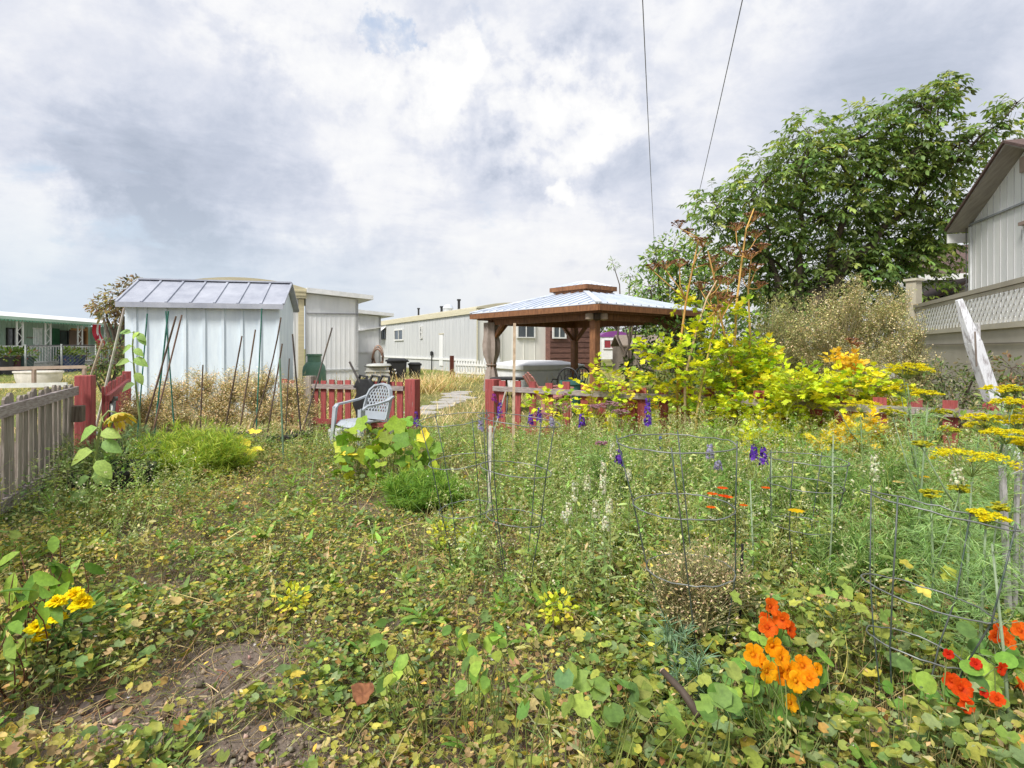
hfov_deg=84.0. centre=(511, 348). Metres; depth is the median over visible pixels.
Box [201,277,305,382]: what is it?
mobile home
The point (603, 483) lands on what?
white flower spike
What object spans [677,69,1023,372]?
walnut tree
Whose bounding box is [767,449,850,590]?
tomato cage
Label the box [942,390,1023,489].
climbing weed
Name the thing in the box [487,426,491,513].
garden stake
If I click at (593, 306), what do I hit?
gazebo
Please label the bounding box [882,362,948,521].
yarrow plant
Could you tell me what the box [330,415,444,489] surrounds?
squash plant
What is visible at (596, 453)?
fennel plant
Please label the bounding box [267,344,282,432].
garden stake
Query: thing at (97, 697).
stone
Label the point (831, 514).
flower stalk
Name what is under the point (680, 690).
fallen branch
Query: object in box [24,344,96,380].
chain link fence
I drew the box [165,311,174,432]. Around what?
garden stake
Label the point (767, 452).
climbing weed
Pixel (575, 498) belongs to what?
white flower spike
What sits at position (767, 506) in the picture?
cosmos flower
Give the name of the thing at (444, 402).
stepping stone
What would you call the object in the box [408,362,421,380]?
garbage bin
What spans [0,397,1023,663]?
tall weeds
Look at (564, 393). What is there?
yarrow
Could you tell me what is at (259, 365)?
garden stake
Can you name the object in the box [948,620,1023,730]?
nasturtium
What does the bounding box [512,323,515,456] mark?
wooden pole
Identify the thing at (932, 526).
dill plant
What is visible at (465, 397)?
stepping stone
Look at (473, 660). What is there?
broad leaf weed
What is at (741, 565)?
garden stake
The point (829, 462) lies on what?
dill plant
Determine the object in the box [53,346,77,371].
flower tub
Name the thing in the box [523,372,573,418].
garden armchair
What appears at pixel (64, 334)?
window
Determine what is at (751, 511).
flower stalk
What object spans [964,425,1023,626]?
dill plant
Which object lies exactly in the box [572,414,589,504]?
delphinium
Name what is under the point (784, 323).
seeding bush
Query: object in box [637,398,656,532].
delphinium
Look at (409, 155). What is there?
sky
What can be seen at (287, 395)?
garden stake
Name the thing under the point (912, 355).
seeding bush
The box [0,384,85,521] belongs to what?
picket fence
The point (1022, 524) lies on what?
white picket
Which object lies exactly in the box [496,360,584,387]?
hot tub
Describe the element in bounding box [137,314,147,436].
garden stake
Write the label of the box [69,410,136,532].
sunflower
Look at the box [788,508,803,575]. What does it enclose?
cosmos flower
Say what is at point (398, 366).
garbage bin
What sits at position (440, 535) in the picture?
yellow weed
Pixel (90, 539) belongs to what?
yellow weed
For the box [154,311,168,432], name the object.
garden stake
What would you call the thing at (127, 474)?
feathery plant
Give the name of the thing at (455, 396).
stepping stone
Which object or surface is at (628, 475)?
white flower spike
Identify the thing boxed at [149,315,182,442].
garden stake
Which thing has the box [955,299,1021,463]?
broken post
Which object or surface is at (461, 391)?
stepping stone
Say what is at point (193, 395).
dried plant
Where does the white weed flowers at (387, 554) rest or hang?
on the ground at (244, 659)
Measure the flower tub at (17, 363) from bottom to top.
1.232 m
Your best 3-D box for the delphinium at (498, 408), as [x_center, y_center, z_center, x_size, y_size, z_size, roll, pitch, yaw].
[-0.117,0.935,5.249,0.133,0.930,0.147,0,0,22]
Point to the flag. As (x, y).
(96, 333)
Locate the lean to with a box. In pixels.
[922,278,967,329]
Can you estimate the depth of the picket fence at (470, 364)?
19.65 m
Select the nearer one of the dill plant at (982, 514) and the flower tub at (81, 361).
the dill plant at (982, 514)
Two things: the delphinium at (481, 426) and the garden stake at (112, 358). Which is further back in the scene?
the garden stake at (112, 358)
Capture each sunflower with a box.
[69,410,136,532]
[116,329,147,440]
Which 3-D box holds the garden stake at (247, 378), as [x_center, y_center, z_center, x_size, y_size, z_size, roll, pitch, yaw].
[-3.696,0.582,7.900,0.284,1.700,0.022,0,0,0]
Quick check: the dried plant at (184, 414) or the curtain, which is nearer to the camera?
the dried plant at (184, 414)
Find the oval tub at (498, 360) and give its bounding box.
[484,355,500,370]
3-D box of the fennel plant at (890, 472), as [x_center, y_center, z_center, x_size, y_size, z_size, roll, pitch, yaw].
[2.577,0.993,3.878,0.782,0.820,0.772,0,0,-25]
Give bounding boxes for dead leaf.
[351,682,373,705]
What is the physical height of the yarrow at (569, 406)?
0.788 m
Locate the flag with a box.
[92,324,104,349]
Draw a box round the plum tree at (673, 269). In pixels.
[627,229,744,375]
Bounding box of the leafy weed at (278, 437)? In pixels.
[243,423,299,454]
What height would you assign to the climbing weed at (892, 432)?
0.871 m
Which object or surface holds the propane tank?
on the ground at (244, 659)
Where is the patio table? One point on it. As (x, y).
(505, 378)
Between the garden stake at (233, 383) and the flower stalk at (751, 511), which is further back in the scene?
the garden stake at (233, 383)
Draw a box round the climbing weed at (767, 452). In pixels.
[693,428,878,486]
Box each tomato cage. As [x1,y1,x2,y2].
[416,410,491,559]
[477,410,560,596]
[615,430,737,680]
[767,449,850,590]
[860,486,1022,762]
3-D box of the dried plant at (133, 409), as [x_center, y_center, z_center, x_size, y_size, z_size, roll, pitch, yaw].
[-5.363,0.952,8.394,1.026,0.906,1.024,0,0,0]
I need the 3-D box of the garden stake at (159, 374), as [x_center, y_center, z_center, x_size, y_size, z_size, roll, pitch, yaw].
[-4.394,0.514,7.000,0.538,1.838,0.024,0,0,0]
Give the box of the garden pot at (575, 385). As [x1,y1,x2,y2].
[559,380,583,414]
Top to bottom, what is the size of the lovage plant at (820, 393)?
1.347 m
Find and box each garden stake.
[90,339,103,374]
[96,308,124,429]
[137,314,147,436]
[142,316,176,434]
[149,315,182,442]
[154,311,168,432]
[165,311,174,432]
[199,365,203,429]
[223,336,242,439]
[239,330,255,431]
[250,317,281,434]
[255,308,261,433]
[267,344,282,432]
[279,358,284,469]
[285,358,289,430]
[292,334,301,437]
[302,327,332,430]
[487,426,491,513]
[492,392,505,435]
[737,544,743,650]
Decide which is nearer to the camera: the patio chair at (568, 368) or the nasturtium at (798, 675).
the nasturtium at (798, 675)
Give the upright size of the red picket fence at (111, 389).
1.020 m
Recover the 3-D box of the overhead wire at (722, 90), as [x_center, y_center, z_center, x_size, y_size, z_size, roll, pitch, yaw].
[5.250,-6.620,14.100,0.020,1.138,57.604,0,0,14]
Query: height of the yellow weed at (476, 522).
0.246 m
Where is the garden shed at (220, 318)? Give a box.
[114,278,298,417]
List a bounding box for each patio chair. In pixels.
[551,367,578,405]
[573,366,589,388]
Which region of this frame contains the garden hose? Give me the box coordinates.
[371,345,383,362]
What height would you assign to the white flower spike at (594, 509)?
0.634 m
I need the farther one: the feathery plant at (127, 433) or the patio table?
the patio table
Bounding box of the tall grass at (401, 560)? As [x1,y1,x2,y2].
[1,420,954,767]
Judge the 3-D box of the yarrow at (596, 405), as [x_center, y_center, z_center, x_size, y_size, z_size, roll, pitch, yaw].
[0.933,1.004,6.293,0.180,0.791,0.175,0,0,-15]
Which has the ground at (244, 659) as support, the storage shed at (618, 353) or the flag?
the storage shed at (618, 353)
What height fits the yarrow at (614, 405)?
0.819 m
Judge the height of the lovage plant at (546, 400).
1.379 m
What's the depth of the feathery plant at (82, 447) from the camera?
5.28 m
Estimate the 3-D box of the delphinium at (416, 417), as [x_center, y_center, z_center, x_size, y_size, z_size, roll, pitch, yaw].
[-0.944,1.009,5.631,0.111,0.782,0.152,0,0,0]
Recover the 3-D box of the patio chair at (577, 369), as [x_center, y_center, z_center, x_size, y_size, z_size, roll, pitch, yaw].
[1.689,0.857,12.519,0.587,0.932,0.535,0,0,-30]
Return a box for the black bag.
[353,374,389,420]
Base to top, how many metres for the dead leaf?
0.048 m
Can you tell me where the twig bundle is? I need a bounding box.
[198,649,278,712]
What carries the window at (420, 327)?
in the mobile home at (431, 341)
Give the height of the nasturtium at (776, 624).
0.537 m
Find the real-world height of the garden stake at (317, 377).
1.733 m
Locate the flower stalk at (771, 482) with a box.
[759,447,779,546]
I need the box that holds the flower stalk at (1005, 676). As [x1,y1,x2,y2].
[973,544,1022,731]
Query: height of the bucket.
0.265 m
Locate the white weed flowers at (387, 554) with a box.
[7,430,942,745]
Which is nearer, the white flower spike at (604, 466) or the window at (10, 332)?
the white flower spike at (604, 466)
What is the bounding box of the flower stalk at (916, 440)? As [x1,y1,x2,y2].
[904,410,926,505]
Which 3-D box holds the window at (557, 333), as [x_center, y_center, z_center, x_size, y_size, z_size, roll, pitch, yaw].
[1.946,-0.730,23.329,0.660,0.620,0.070,0,0,-29]
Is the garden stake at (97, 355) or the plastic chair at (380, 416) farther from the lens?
the plastic chair at (380, 416)
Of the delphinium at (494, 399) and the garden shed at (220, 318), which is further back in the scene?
the garden shed at (220, 318)
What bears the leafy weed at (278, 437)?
on the ground at (244, 659)
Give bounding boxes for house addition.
[304,287,372,392]
[358,309,393,377]
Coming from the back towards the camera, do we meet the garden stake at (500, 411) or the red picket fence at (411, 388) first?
the red picket fence at (411, 388)
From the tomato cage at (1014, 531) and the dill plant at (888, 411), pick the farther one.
the dill plant at (888, 411)
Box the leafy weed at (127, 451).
[59,424,169,486]
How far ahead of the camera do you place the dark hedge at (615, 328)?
41.94 m
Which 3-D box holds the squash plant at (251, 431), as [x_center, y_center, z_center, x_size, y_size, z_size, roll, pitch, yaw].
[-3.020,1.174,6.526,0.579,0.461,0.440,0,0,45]
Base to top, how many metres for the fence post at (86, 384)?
1.120 m
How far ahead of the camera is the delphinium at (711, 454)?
3.79 m
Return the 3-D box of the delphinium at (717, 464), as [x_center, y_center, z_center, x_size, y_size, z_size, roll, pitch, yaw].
[1.340,1.058,3.697,0.155,0.683,0.124,0,0,-22]
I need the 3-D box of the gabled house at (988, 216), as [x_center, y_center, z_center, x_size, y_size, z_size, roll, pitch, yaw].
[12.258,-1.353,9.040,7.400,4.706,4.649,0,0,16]
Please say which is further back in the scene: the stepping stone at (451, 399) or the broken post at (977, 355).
the stepping stone at (451, 399)
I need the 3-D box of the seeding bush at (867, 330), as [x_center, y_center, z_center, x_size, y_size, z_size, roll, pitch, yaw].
[5.327,0.115,8.789,2.254,2.579,1.398,0,0,-13]
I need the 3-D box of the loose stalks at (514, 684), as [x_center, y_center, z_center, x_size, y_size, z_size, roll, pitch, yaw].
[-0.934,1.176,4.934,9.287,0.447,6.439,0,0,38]
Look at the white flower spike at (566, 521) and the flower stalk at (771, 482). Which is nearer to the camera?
the white flower spike at (566, 521)
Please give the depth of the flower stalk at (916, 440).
3.40 m
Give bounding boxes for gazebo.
[470,280,704,414]
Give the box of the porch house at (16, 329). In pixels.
[0,311,121,369]
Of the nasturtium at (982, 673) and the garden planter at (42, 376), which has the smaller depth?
the nasturtium at (982, 673)
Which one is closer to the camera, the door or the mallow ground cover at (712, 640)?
the mallow ground cover at (712, 640)
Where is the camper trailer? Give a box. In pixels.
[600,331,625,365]
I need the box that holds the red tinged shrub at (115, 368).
[83,336,124,392]
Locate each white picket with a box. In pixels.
[998,465,1012,631]
[1012,460,1020,612]
[1019,457,1023,649]
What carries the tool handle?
on the ground at (244, 659)
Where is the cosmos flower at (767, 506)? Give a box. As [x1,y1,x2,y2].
[761,486,769,558]
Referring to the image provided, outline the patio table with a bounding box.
[490,376,523,412]
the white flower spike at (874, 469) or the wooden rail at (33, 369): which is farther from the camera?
the wooden rail at (33, 369)
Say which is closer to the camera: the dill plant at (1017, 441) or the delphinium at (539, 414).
the dill plant at (1017, 441)
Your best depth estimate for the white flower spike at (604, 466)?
3.43 m
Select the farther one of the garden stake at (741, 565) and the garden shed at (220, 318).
the garden shed at (220, 318)
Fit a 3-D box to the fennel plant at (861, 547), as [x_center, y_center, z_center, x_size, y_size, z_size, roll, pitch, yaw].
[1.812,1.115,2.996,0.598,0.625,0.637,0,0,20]
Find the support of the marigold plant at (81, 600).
on the ground at (244, 659)
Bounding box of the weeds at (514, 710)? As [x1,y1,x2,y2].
[0,424,1023,767]
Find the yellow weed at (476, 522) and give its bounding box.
[456,521,484,548]
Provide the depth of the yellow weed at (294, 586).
2.90 m
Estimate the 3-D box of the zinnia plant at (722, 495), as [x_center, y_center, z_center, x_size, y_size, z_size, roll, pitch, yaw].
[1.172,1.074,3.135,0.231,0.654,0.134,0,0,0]
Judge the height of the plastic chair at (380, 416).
0.924 m
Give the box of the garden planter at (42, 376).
[12,371,63,382]
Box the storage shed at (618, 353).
[610,335,669,371]
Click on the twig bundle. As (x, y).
(247, 674)
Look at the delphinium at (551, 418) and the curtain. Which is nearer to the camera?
the delphinium at (551, 418)
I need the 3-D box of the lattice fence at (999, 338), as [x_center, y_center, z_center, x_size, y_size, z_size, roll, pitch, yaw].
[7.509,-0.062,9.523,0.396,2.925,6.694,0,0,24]
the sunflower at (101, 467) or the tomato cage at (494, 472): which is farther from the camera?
the sunflower at (101, 467)
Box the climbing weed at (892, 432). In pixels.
[868,409,945,471]
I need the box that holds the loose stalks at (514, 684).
[0,432,1023,767]
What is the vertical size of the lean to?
2.740 m
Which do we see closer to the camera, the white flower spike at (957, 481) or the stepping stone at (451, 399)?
the white flower spike at (957, 481)
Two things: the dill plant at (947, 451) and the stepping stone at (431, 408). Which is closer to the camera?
the dill plant at (947, 451)
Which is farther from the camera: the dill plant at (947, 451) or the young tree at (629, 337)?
the young tree at (629, 337)
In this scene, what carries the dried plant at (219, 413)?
on the ground at (244, 659)
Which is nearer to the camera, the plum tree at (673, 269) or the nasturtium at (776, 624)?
the nasturtium at (776, 624)
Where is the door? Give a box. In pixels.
[439,333,443,365]
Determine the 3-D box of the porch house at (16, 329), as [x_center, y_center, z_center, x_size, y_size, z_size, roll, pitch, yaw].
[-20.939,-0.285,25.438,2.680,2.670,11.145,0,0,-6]
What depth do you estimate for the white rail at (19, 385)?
12.77 m
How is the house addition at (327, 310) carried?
on the ground at (244, 659)
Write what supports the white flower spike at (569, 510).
on the ground at (244, 659)
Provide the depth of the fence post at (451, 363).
20.33 m
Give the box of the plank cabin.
[545,327,589,371]
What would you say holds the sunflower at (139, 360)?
on the ground at (244, 659)
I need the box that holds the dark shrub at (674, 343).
[618,309,823,395]
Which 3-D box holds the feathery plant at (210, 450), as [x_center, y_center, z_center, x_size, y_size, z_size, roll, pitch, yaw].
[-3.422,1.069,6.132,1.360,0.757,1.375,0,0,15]
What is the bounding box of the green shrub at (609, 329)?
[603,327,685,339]
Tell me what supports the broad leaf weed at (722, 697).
on the ground at (244, 659)
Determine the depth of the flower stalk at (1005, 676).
1.80 m
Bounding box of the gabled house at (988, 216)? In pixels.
[944,138,1023,324]
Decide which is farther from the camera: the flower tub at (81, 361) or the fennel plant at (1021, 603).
the flower tub at (81, 361)
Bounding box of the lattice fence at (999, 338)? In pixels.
[903,276,1023,436]
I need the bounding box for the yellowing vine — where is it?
[729,559,956,706]
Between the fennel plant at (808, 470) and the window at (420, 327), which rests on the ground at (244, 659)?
the fennel plant at (808, 470)
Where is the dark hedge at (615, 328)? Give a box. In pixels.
[600,325,656,361]
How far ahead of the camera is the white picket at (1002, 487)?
2.49 m
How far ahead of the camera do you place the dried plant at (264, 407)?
8.48 m
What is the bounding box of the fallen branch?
[660,668,700,717]
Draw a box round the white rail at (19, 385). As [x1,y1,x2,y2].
[0,382,67,387]
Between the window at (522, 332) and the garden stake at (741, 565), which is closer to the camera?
the garden stake at (741, 565)
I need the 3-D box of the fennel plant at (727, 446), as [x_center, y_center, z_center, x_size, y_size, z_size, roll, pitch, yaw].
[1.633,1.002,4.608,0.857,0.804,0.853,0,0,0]
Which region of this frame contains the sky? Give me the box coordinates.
[0,0,1023,348]
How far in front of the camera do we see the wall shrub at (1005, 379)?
7.53 m
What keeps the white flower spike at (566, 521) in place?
on the ground at (244, 659)
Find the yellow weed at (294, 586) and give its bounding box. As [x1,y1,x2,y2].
[271,580,312,623]
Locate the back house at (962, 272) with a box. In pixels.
[881,245,967,377]
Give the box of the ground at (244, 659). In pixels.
[0,349,1021,767]
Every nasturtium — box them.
[707,637,857,767]
[731,597,795,704]
[882,649,1023,767]
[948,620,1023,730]
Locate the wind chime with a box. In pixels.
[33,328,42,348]
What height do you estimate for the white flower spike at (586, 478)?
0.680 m
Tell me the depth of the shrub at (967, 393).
8.12 m
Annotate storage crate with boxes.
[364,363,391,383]
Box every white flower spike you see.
[553,511,575,616]
[560,502,579,614]
[566,480,591,597]
[577,474,596,581]
[581,498,605,596]
[593,514,623,619]
[594,477,614,584]
[594,497,618,593]
[597,460,615,551]
[606,442,625,531]
[618,468,638,556]
[863,453,896,620]
[939,466,968,646]
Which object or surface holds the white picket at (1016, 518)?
on the ground at (244, 659)
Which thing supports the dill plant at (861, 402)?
on the ground at (244, 659)
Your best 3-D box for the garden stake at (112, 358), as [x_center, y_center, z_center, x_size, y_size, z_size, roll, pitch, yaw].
[-4.656,0.485,6.500,0.473,1.896,0.027,0,0,0]
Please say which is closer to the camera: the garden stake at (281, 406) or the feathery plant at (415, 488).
the feathery plant at (415, 488)
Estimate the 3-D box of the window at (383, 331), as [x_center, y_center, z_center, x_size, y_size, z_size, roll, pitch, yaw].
[-7.682,-0.921,32.944,0.964,0.750,1.141,0,0,0]
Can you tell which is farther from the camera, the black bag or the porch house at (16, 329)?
the porch house at (16, 329)
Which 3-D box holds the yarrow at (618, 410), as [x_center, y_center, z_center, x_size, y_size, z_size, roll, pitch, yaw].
[1.161,1.022,6.077,0.190,0.755,0.198,0,0,20]
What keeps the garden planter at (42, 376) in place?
on the ground at (244, 659)
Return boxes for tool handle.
[349,361,382,428]
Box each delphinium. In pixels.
[412,411,420,473]
[472,419,487,507]
[490,393,497,489]
[492,400,503,489]
[524,413,534,489]
[536,407,545,479]
[547,416,562,520]
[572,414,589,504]
[609,448,629,545]
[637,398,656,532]
[701,443,714,529]
[709,460,725,540]
[744,444,764,535]
[752,447,770,538]
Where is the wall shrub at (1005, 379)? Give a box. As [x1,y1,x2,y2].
[990,350,1023,452]
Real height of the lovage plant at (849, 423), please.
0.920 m
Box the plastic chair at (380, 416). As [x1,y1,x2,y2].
[329,383,394,449]
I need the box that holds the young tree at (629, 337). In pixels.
[606,256,648,382]
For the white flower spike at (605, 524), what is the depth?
2.75 m
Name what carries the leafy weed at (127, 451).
on the ground at (244, 659)
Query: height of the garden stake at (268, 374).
1.843 m
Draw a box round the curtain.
[482,322,499,390]
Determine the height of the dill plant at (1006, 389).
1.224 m
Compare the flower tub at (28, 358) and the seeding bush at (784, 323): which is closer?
the seeding bush at (784, 323)
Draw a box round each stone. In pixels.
[79,693,109,715]
[403,410,440,414]
[420,406,443,409]
[421,404,454,406]
[431,401,462,403]
[439,398,466,400]
[440,393,468,394]
[442,395,470,396]
[451,391,472,392]
[452,397,477,398]
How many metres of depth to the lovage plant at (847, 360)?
6.36 m
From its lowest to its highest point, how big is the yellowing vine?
0.528 m
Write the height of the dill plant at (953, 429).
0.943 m
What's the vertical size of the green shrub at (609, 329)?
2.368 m
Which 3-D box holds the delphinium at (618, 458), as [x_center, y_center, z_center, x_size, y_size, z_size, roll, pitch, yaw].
[0.673,1.015,3.612,0.152,0.770,0.145,0,0,43]
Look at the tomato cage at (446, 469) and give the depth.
3.53 m
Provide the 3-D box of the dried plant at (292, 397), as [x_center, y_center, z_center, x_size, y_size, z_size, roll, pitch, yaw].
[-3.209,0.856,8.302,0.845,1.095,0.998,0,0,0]
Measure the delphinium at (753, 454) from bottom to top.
0.767 m
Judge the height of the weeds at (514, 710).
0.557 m
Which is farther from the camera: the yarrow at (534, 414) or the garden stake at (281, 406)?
the garden stake at (281, 406)
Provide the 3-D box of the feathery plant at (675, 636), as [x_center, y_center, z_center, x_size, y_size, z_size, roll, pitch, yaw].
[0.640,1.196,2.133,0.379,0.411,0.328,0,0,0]
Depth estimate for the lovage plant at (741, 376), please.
6.27 m
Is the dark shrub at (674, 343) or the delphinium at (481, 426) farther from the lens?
the dark shrub at (674, 343)
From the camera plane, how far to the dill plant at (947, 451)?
2.36 m
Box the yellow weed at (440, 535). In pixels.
[427,518,457,551]
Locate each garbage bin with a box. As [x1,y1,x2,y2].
[385,358,408,383]
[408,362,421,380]
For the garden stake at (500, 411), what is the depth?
7.39 m
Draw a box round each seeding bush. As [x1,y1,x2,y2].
[746,286,819,384]
[775,272,911,419]
[846,283,951,430]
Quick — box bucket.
[327,428,346,443]
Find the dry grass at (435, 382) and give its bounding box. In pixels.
[0,367,981,462]
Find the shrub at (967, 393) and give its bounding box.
[884,350,1002,439]
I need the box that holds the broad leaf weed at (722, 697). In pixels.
[513,661,743,767]
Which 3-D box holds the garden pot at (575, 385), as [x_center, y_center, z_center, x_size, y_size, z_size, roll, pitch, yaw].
[1.224,1.005,11.700,0.500,0.700,0.500,0,0,0]
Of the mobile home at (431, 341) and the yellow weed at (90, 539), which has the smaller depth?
the yellow weed at (90, 539)
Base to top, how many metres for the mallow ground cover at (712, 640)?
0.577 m
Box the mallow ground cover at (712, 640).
[0,424,1023,767]
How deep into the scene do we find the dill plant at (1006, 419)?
2.73 m
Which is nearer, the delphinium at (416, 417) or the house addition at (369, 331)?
the delphinium at (416, 417)
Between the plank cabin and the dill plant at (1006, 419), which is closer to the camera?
the dill plant at (1006, 419)
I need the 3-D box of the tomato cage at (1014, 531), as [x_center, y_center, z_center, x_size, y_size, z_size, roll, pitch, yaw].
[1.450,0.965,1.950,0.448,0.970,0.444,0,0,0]
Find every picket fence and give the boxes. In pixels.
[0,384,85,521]
[101,371,130,439]
[278,376,419,433]
[455,359,486,377]
[485,379,1023,484]
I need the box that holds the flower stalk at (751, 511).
[739,472,761,607]
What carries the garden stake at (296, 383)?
on the ground at (244, 659)
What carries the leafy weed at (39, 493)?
on the ground at (244, 659)
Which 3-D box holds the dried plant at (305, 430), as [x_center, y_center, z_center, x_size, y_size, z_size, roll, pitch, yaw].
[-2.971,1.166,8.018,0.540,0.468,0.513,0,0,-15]
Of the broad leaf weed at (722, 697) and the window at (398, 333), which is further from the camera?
the window at (398, 333)
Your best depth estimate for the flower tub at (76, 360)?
24.75 m
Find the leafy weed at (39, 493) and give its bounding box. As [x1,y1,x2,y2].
[1,456,90,540]
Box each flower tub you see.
[0,345,20,375]
[2,345,27,374]
[14,346,40,370]
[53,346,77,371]
[63,346,84,371]
[74,346,90,370]
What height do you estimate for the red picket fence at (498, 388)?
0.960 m
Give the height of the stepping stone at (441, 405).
0.050 m
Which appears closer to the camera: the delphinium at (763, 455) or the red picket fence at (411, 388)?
the delphinium at (763, 455)
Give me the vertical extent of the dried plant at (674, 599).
0.627 m
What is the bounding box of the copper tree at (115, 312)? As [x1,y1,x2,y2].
[83,273,142,369]
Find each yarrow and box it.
[532,412,548,444]
[543,402,578,412]
[559,392,575,430]
[588,404,602,447]
[595,401,623,440]
[595,440,606,471]
[611,409,628,427]
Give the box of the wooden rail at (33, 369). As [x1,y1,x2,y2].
[0,365,89,388]
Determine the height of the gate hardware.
0.553 m
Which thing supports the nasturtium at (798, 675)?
on the ground at (244, 659)
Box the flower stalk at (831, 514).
[816,435,843,585]
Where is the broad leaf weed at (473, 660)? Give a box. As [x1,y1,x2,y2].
[366,618,514,759]
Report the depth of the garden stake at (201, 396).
7.79 m
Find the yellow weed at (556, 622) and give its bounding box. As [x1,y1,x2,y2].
[538,587,579,632]
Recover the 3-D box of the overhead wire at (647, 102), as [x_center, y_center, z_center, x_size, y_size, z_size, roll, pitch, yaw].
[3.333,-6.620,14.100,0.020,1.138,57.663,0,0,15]
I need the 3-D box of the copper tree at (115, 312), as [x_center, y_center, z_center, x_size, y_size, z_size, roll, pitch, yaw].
[-17.994,-1.173,25.834,3.794,4.501,2.364,0,0,0]
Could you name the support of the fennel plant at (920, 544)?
on the ground at (244, 659)
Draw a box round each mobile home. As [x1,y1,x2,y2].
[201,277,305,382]
[381,299,544,372]
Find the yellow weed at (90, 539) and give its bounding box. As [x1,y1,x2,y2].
[79,529,111,561]
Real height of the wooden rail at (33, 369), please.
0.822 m
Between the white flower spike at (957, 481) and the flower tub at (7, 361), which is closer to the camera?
the white flower spike at (957, 481)
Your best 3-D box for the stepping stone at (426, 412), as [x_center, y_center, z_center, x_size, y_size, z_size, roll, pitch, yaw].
[-1.884,1.352,11.963,0.681,0.050,0.603,0,0,35]
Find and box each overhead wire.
[642,0,654,245]
[686,0,742,242]
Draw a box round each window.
[6,328,20,347]
[60,330,68,344]
[381,326,385,338]
[394,329,403,340]
[419,326,422,338]
[517,326,535,337]
[552,327,566,338]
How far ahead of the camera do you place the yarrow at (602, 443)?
4.79 m
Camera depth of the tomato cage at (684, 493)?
2.30 m
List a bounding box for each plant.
[0,536,105,710]
[2,584,120,674]
[50,426,119,495]
[61,438,156,498]
[90,420,171,460]
[119,384,178,432]
[119,415,260,481]
[146,393,207,440]
[147,365,219,431]
[194,360,254,430]
[227,364,286,429]
[231,420,270,437]
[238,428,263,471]
[268,371,321,431]
[286,419,316,448]
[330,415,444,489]
[371,464,473,512]
[520,352,679,440]
[563,423,671,512]
[629,208,864,449]
[629,525,769,668]
[637,604,722,711]
[660,424,765,522]
[706,486,747,557]
[721,355,924,466]
[744,437,875,545]
[794,497,919,619]
[803,404,900,482]
[809,440,850,538]
[817,346,869,390]
[829,399,882,495]
[829,432,968,543]
[863,481,982,598]
[877,389,953,556]
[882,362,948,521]
[894,484,970,674]
[911,440,1023,658]
[918,523,1023,656]
[932,421,996,537]
[938,501,1023,711]
[959,396,1023,579]
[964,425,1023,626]
[971,384,1023,548]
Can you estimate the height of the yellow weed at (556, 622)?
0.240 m
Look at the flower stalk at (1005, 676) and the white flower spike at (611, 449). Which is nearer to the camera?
the flower stalk at (1005, 676)
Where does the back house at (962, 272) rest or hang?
on the ground at (244, 659)
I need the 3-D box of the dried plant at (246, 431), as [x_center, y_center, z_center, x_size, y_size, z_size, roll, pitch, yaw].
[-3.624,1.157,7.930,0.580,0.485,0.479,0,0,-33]
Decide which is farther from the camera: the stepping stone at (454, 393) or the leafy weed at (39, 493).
the stepping stone at (454, 393)
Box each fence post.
[74,375,95,463]
[450,356,453,376]
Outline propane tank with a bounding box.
[302,354,325,399]
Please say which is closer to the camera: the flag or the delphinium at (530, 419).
the delphinium at (530, 419)
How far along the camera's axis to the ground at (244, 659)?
2.53 m
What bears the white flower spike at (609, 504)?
on the ground at (244, 659)
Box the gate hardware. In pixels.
[96,396,117,435]

